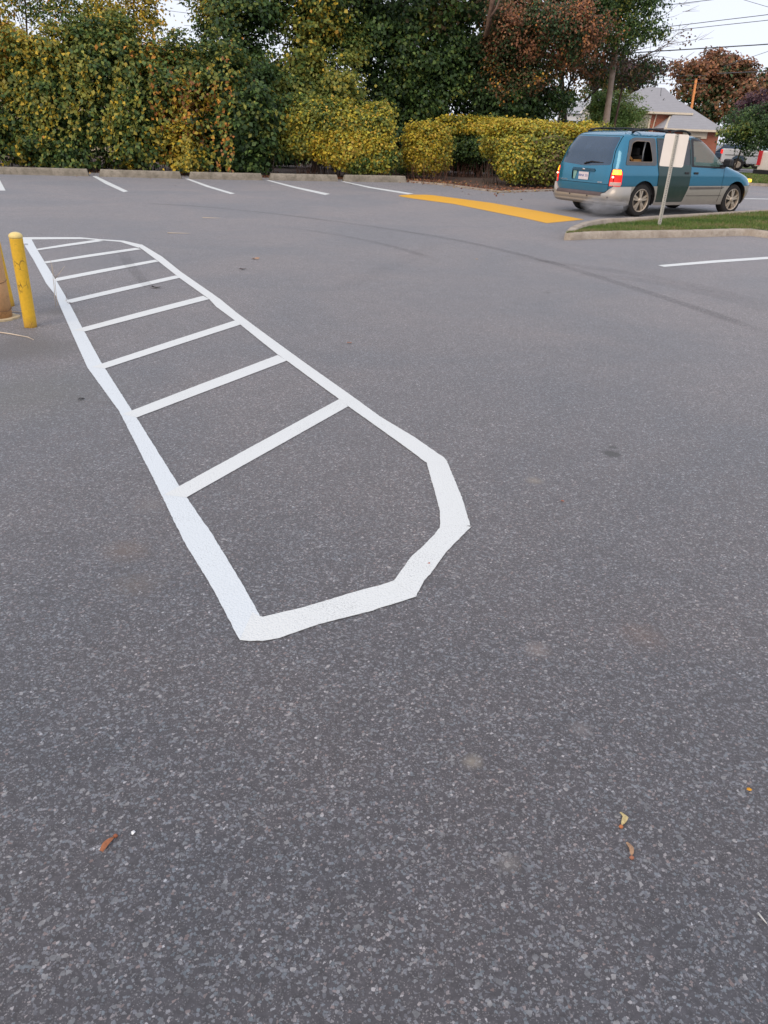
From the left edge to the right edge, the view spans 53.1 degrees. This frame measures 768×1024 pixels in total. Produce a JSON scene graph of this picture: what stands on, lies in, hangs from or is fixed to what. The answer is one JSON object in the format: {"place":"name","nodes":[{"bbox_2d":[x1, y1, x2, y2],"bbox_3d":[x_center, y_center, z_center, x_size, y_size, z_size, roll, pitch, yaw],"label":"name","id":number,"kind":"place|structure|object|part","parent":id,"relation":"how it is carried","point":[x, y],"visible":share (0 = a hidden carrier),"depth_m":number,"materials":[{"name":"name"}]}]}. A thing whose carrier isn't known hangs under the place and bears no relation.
{"place":"outdoors","nodes":[
{"label":"outdoors","id":0,"kind":"place"},
{"bbox_2d":[0,156,553,190],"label":"soil","id":1,"kind":"structure","parent":0,"point":[287,169],"depth_m":29.05,"materials":[{"name":"brown soil"}]},
{"bbox_2d":[0,17,39,166],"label":"vine covered shrub","id":2,"kind":"object","parent":1,"relation":"on","point":[7,144],"visible":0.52,"depth_m":24.10,"materials":[{"name":"green plant"}]},
{"bbox_2d":[0,0,103,48],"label":"slender tree","id":3,"kind":"object","parent":1,"relation":"on","point":[48,7],"visible":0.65,"depth_m":25.52,"materials":[{"name":"green plant"}]},
{"bbox_2d":[0,17,109,169],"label":"vine covered shrub","id":4,"kind":"object","parent":1,"relation":"on","point":[38,54],"visible":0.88,"depth_m":23.88,"materials":[{"name":"green plant"}]},
{"bbox_2d":[49,7,173,170],"bbox_3d":[-8.746,-13.476,24.765,4.473,4.604,3.492,2,26,0],"label":"vine covered shrub","id":5,"kind":"object","parent":1,"relation":"on","point":[99,48],"visible":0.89,"depth_m":23.95,"materials":[{"name":"green plant"}]},
{"bbox_2d":[66,0,218,165],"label":"young maple","id":6,"kind":"object","parent":1,"relation":"on","point":[142,10],"visible":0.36,"depth_m":25.33,"materials":[{"name":"green plant"}]},
{"bbox_2d":[119,20,266,172],"bbox_3d":[-6.405,-13.425,25.117,5.004,4.363,4.100,2,26,0],"label":"vine covered shrub","id":7,"kind":"object","parent":1,"relation":"on","point":[176,72],"visible":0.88,"depth_m":24.32,"materials":[{"name":"green plant"}]},
{"bbox_2d":[192,62,297,174],"bbox_3d":[-4.622,-13.149,25.702,3.507,3.472,3.478,2,26,0],"label":"broadleaf shrub","id":8,"kind":"object","parent":1,"relation":"on","point":[259,117],"visible":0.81,"depth_m":25.11,"materials":[{"name":"green plant"}]},
{"bbox_2d":[178,0,315,106],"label":"dark broadleaf tree","id":9,"kind":"object","parent":1,"relation":"on","point":[242,19],"visible":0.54,"depth_m":26.30,"materials":[{"name":"green plant"}]},
{"bbox_2d":[12,166,552,199],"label":"fallen leaves","id":10,"kind":"object","parent":1,"relation":"on","point":[444,182],"visible":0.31,"depth_m":25.39,"materials":[{"name":"brown plant"}]},
{"bbox_2d":[272,153,307,166],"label":"understory bush","id":11,"kind":"object","parent":1,"relation":"on","point":[288,163],"visible":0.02,"depth_m":32.12,"materials":[{"name":"green plant"}]},
{"bbox_2d":[92,149,492,180],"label":"dry undergrowth","id":12,"kind":"object","parent":1,"relation":"on","point":[306,167],"visible":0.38,"depth_m":27.38,"materials":[{"name":"brown plant"}]},
{"bbox_2d":[257,0,384,171],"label":"yellow green tree","id":13,"kind":"object","parent":1,"relation":"on","point":[318,31],"visible":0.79,"depth_m":27.14,"materials":[{"name":"green plant"}]},
{"bbox_2d":[274,90,402,175],"bbox_3d":[-1.684,-12.986,26.485,4.739,2.690,3.094,2,26,0],"label":"clipped hedge","id":14,"kind":"object","parent":1,"relation":"on","point":[335,133],"visible":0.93,"depth_m":25.72,"materials":[{"name":"yellow plant"}]},
{"bbox_2d":[386,123,425,175],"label":"clipped hedge","id":15,"kind":"object","parent":1,"relation":"on","point":[398,131],"visible":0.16,"depth_m":29.15,"materials":[{"name":"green plant"}]},
{"bbox_2d":[335,0,488,171],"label":"green maple","id":16,"kind":"object","parent":1,"relation":"on","point":[408,84],"visible":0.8,"depth_m":29.17,"materials":[{"name":"green plant"}]},
{"bbox_2d":[398,118,455,179],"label":"clipped hedge","id":17,"kind":"object","parent":1,"relation":"on","point":[437,143],"visible":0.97,"depth_m":27.22,"materials":[{"name":"yellow plant"}]},
{"bbox_2d":[398,111,496,173],"bbox_3d":[2.531,-15.859,32.724,6.734,2.597,3.886,2,26,0],"label":"understory bush","id":18,"kind":"object","parent":1,"relation":"on","point":[460,166],"visible":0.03,"depth_m":32.40,"materials":[{"name":"green plant"}]},
{"bbox_2d":[432,112,497,177],"bbox_3d":[3.088,-14.441,30.223,2.641,2.314,2.782,2,26,0],"label":"clipped hedge","id":19,"kind":"object","parent":1,"relation":"on","point":[464,127],"visible":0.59,"depth_m":29.35,"materials":[{"name":"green plant"}]},
{"bbox_2d":[475,0,499,173],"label":"bare trunk","id":20,"kind":"object","parent":1,"relation":"on","point":[491,13],"visible":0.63,"depth_m":27.61,"materials":[{"name":"brown plant"}]},
{"bbox_2d":[430,0,591,173],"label":"dense dark tree","id":21,"kind":"object","parent":1,"relation":"on","point":[542,105],"visible":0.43,"depth_m":30.04,"materials":[{"name":"green plant"}]},
{"bbox_2d":[480,114,568,174],"bbox_3d":[6.120,-15.468,32.404,5.156,2.427,3.926,2,26,0],"label":"understory bush","id":22,"kind":"object","parent":1,"relation":"on","point":[493,170],"depth_m":32.04,"materials":[{"name":"green plant"}]},
{"bbox_2d":[471,113,616,185],"bbox_3d":[5.653,-12.475,26.549,5.250,2.225,4.877,2,26,0],"label":"clipped hedge","id":23,"kind":"object","parent":1,"relation":"on","point":[521,151],"visible":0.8,"depth_m":25.27,"materials":[{"name":"yellow plant"}]},
{"bbox_2d":[0,173,767,1023],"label":"parking lot","id":24,"kind":"structure","parent":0,"point":[408,811],"depth_m":2.61,"materials":[{"name":"grey asphalt"}]},
{"bbox_2d":[0,181,5,190],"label":"stall line","id":25,"kind":"object","parent":24,"relation":"on","point":[2,188],"visible":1,"depth_m":18.21,"materials":[{"name":"white paint"}]},
{"bbox_2d":[0,243,14,306],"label":"bollard","id":26,"kind":"object","parent":24,"relation":"on","point":[9,291],"visible":0.37,"depth_m":6.73,"materials":[{"name":"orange metal"}]},
{"bbox_2d":[0,250,20,321],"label":"pillar","id":27,"kind":"structure","parent":24,"relation":"on","point":[6,314],"depth_m":6.30,"materials":[{"name":"beige paint"}]},
{"bbox_2d":[0,332,33,339],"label":"straw","id":28,"kind":"object","parent":24,"relation":"on","point":[15,334],"visible":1,"depth_m":5.90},
{"bbox_2d":[8,232,36,327],"bbox_3d":[-2.822,-1.786,6.020,0.101,0.771,0.101,-8,28,-20],"label":"bollard","id":29,"kind":"object","parent":24,"relation":"on","point":[22,277],"visible":0.96,"depth_m":5.97,"materials":[{"name":"yellow metal"}]},
{"bbox_2d":[0,166,88,175],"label":"wheel stop","id":30,"kind":"object","parent":24,"relation":"on","point":[43,171],"visible":1,"depth_m":22.69,"materials":[{"name":"concrete"}]},
{"bbox_2d":[51,265,64,305],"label":"dry weed","id":31,"kind":"object","parent":24,"relation":"on","point":[55,286],"visible":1,"depth_m":6.76,"materials":[{"name":"plant"}]},
{"bbox_2d":[100,834,117,851],"bbox_3d":[-0.639,0.764,1.780,0.016,0.011,0.053,13,28,22],"label":"leaf fragment","id":32,"kind":"object","parent":24,"relation":"on","point":[105,843],"visible":1,"depth_m":1.77,"materials":[{"name":"orange plant"}]},
{"bbox_2d":[93,176,126,191],"bbox_3d":[-7.446,-8.860,20.712,0.186,0.001,6.100,-10,29,-24],"label":"stall line","id":33,"kind":"object","parent":24,"relation":"on","point":[110,184],"visible":1,"depth_m":20.29,"materials":[{"name":"white paint"}]},
{"bbox_2d":[99,169,181,178],"bbox_3d":[-7.372,-10.241,23.290,2.407,0.203,0.206,-3,27,-9],"label":"wheel stop","id":34,"kind":"object","parent":24,"relation":"on","point":[139,173],"visible":0.99,"depth_m":23.22,"materials":[{"name":"concrete"}]},
{"bbox_2d":[187,179,234,193],"bbox_3d":[-4.911,-9.007,21.208,0.220,0.001,5.839,-10,29,-22],"label":"stall line","id":35,"kind":"object","parent":24,"relation":"on","point":[205,185],"visible":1,"depth_m":20.59,"materials":[{"name":"white paint"}]},
{"bbox_2d":[189,172,262,179],"bbox_3d":[-4.899,-10.418,23.840,2.255,0.203,0.206,-6,28,-17],"label":"wheel stop","id":36,"kind":"object","parent":24,"relation":"on","point":[224,176],"visible":0.99,"depth_m":23.76,"materials":[{"name":"concrete"}]},
{"bbox_2d":[23,237,469,640],"bbox_3d":[-2.113,-1.828,6.907,1.497,0.001,10.407,-11,29,-24],"label":"hatched marking","id":37,"kind":"object","parent":24,"relation":"on","point":[248,621],"visible":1,"depth_m":3.76,"materials":[{"name":"white paint"}]},
{"bbox_2d":[267,180,327,194],"bbox_3d":[-2.569,-9.277,21.936,0.300,0.001,5.666,-10,29,-23],"label":"stall line","id":38,"kind":"object","parent":24,"relation":"on","point":[318,192],"visible":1,"depth_m":21.36,"materials":[{"name":"white paint"}]},
{"bbox_2d":[269,173,337,181],"bbox_3d":[-2.570,-10.727,24.645,2.243,0.203,0.204,-7,28,-17],"label":"wheel stop","id":39,"kind":"object","parent":24,"relation":"on","point":[301,177],"visible":1,"depth_m":24.56,"materials":[{"name":"concrete"}]},
{"bbox_2d":[342,175,406,182],"bbox_3d":[-0.297,-11.025,25.424,2.194,0.203,0.206,-7,28,-18],"label":"wheel stop","id":40,"kind":"object","parent":24,"relation":"on","point":[368,178],"visible":1,"depth_m":25.33,"materials":[{"name":"concrete"}]},
{"bbox_2d":[342,181,412,193],"bbox_3d":[-0.402,-9.708,22.974,0.416,0.001,5.264,-10,29,-24],"label":"stall line","id":41,"kind":"object","parent":24,"relation":"on","point":[380,188],"visible":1,"depth_m":22.23,"materials":[{"name":"white paint"}]},
{"bbox_2d":[409,181,552,192],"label":"bed kerb","id":42,"kind":"structure","parent":24,"relation":"on","point":[498,191],"depth_m":23.80,"materials":[{"name":"concrete"}]},
{"bbox_2d":[400,195,583,222],"bbox_3d":[2.388,-7.214,18.096,1.565,0.045,6.808,-11,29,-24],"label":"speed hump","id":43,"kind":"object","parent":24,"relation":"on","point":[541,216],"visible":1,"depth_m":17.31,"materials":[{"name":"yellow paint"}]},
{"bbox_2d":[619,812,627,828],"bbox_3d":[0.589,0.758,1.889,0.021,0.011,0.051,10,27,16],"label":"maple key","id":44,"kind":"object","parent":24,"relation":"on","point":[624,819],"visible":1,"depth_m":1.89,"materials":[{"name":"yellow plant"}]},
{"bbox_2d":[626,842,633,859],"bbox_3d":[0.581,0.797,1.809,0.015,0.011,0.048,4,26,4],"label":"maple key","id":45,"kind":"object","parent":24,"relation":"on","point":[631,849],"visible":1,"depth_m":1.81,"materials":[{"name":"beige plant"}]},
{"bbox_2d":[553,127,751,216],"bbox_3d":[6.431,-7.991,18.047,4.878,1.768,2.403,-13,30,-27],"label":"minivan","id":46,"kind":"object","parent":24,"relation":"on","point":[619,166],"visible":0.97,"depth_m":17.03,"materials":[{"name":"teal paint"}]},
{"bbox_3d":[4.561,-7.922,16.866,0.294,0.588,1.484,-13,30,-27],"label":"rear window","id":47,"kind":"part","parent":46,"relation":"part of","materials":[{"name":"grey glass"}]},
{"bbox_3d":[5.505,-7.716,16.462,0.927,0.535,0.162,-13,30,-27],"label":"quarter window","id":48,"kind":"part","parent":46,"relation":"part of","materials":[{"name":"black glass"}]},
{"bbox_3d":[6.396,-7.586,17.092,1.080,1.285,0.198,-13,30,-27],"label":"sliding door","id":49,"kind":"part","parent":46,"relation":"part of","materials":[{"name":"green paint"}]},
{"bbox_3d":[7.376,-8.165,17.533,1.221,0.598,0.299,-13,30,-27],"label":"front window","id":50,"kind":"part","parent":46,"relation":"part of","materials":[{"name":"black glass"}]},
{"bbox_2d":[564,209,767,239],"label":"kerb","id":51,"kind":"structure","parent":24,"relation":"on","point":[631,234],"depth_m":13.76,"materials":[{"name":"concrete"}]},
{"bbox_2d":[659,257,767,266],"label":"stall line","id":52,"kind":"object","parent":24,"relation":"on","point":[715,261],"visible":1,"depth_m":10.97,"materials":[{"name":"white paint"}]},
{"bbox_2d":[0,0,767,144],"label":"sky","id":53,"kind":"structure","parent":0,"point":[751,33],"materials":[{"name":"white"}]},
{"bbox_2d":[87,151,767,183],"bbox_3d":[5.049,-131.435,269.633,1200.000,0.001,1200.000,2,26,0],"label":"ground","id":54,"kind":"structure","parent":0,"point":[750,167],"depth_m":49.14,"materials":[{"name":"grey plant"}]},
{"bbox_2d":[468,0,629,122],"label":"red brown maple","id":55,"kind":"object","parent":54,"relation":"on","point":[573,38],"visible":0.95,"depth_m":28.57,"materials":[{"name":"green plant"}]},
{"bbox_2d":[549,100,589,124],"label":"house","id":56,"kind":"structure","parent":54,"relation":"on","point":[578,114],"depth_m":63.89,"materials":[{"name":"white"}]},
{"bbox_2d":[602,11,619,130],"bbox_3d":[9.472,-18.060,32.173,2.400,7.503,0.330,2,26,0],"label":"utility pole","id":57,"kind":"object","parent":54,"relation":"on","point":[607,109],"visible":0.37,"depth_m":32.30,"materials":[{"name":"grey wood"}]},
{"bbox_2d":[618,44,767,53],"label":"overhead wire","id":58,"kind":"object","parent":57,"relation":"attached to","point":[697,48],"visible":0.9,"depth_m":29.84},
{"bbox_2d":[651,14,767,28],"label":"overhead wire","id":59,"kind":"object","parent":57,"relation":"attached to","point":[717,20],"visible":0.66,"depth_m":28.89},
{"bbox_2d":[651,20,767,32],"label":"overhead wire","id":60,"kind":"object","parent":57,"relation":"attached to","point":[717,25],"visible":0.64,"depth_m":29.00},
{"bbox_2d":[542,0,681,123],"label":"green maple","id":61,"kind":"object","parent":54,"relation":"on","point":[635,26],"visible":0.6,"depth_m":29.83,"materials":[{"name":"green plant"}]},
{"bbox_2d":[576,86,653,131],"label":"round bush","id":62,"kind":"object","parent":54,"relation":"on","point":[629,113],"visible":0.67,"depth_m":36.37,"materials":[{"name":"green plant"}]},
{"bbox_2d":[578,53,675,98],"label":"tree","id":63,"kind":"object","parent":54,"relation":"on","point":[617,87],"visible":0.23,"depth_m":76.62,"materials":[{"name":"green plant"}]},
{"bbox_2d":[592,2,710,130],"bbox_3d":[11.481,-18.684,34.175,5.158,7.091,2.569,10,27,15],"label":"sparse tree","id":64,"kind":"object","parent":54,"relation":"on","point":[641,70],"visible":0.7,"depth_m":33.56,"materials":[{"name":"green plant"}]},
{"bbox_2d":[585,87,722,162],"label":"house","id":65,"kind":"structure","parent":54,"relation":"on","point":[670,110],"depth_m":54.64,"materials":[{"name":"grey brick"}]},
{"bbox_2d":[636,115,651,127],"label":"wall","id":66,"kind":"structure","parent":65,"relation":"in","point":[646,119],"depth_m":55.35,"materials":[{"name":"beige paint"}]},
{"bbox_2d":[690,80,696,108],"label":"utility pole","id":67,"kind":"object","parent":54,"relation":"on","point":[693,94],"visible":0.4,"depth_m":74.25,"materials":[{"name":"orange wood"}]},
{"bbox_2d":[666,45,763,124],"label":"tree","id":68,"kind":"object","parent":54,"relation":"on","point":[711,63],"visible":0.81,"depth_m":83.60,"materials":[{"name":"brown plant"}]},
{"bbox_2d":[713,144,757,168],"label":"parked car","id":69,"kind":"object","parent":54,"relation":"on","point":[718,152],"visible":0.23,"depth_m":56.03,"materials":[{"name":"blue paint"}]},
{"bbox_2d":[715,101,767,169],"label":"young street tree","id":70,"kind":"object","parent":54,"relation":"on","point":[747,132],"visible":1,"depth_m":45.34,"materials":[{"name":"green plant"}]},
{"bbox_2d":[716,64,767,122],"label":"tree","id":71,"kind":"object","parent":54,"relation":"on","point":[762,82],"visible":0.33,"depth_m":81.43,"materials":[{"name":"brown plant"}]},
{"bbox_2d":[723,86,767,126],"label":"tree","id":72,"kind":"object","parent":54,"relation":"on","point":[752,98],"visible":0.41,"depth_m":64.80,"materials":[{"name":"plant"}]},
{"bbox_2d":[566,210,767,232],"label":"verge","id":73,"kind":"structure","parent":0,"point":[745,222],"depth_m":15.51,"materials":[{"name":"green plant"}]},
{"bbox_2d":[658,133,688,225],"bbox_3d":[5.253,-5.995,14.295,0.430,1.855,0.042,5,25,3],"label":"sign post","id":74,"kind":"object","parent":73,"relation":"on","point":[674,149],"visible":0.94,"depth_m":14.05,"materials":[{"name":"metal"}]},
{"bbox_2d":[671,79,706,79],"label":"overhead wire","id":75,"kind":"object","parent":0,"point":[688,79],"visible":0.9,"depth_m":50.14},
{"bbox_2d":[731,168,752,172],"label":"street","id":76,"kind":"structure","parent":0,"point":[746,170],"depth_m":51.76,"materials":[{"name":"grey asphalt"}]},
{"bbox_2d":[720,146,767,170],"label":"pickup truck","id":77,"kind":"object","parent":76,"relation":"on","point":[726,153],"visible":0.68,"depth_m":50.35,"materials":[{"name":"white paint"}]},
{"bbox_2d":[717,71,767,73],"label":"overhead wire","id":78,"kind":"object","parent":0,"point":[743,72],"visible":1,"depth_m":48.19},
{"bbox_2d":[740,172,767,183],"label":"verge grass","id":79,"kind":"structure","parent":0,"point":[759,178],"depth_m":40.27,"materials":[{"name":"green plant"}]},
{"bbox_2d":[749,186,767,187],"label":"street","id":80,"kind":"structure","parent":0,"point":[759,186],"depth_m":31.75,"materials":[{"name":"grey asphalt"}]},
{"bbox_2d":[749,183,767,185],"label":"verge kerb","id":81,"kind":"structure","parent":80,"relation":"on","point":[757,184],"depth_m":32.34,"materials":[{"name":"concrete"}]},
{"bbox_2d":[753,151,767,174],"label":"pickup truck","id":82,"kind":"object","parent":80,"relation":"on","point":[762,163],"visible":1,"depth_m":32.65,"materials":[{"name":"beige paint"}]}
]}

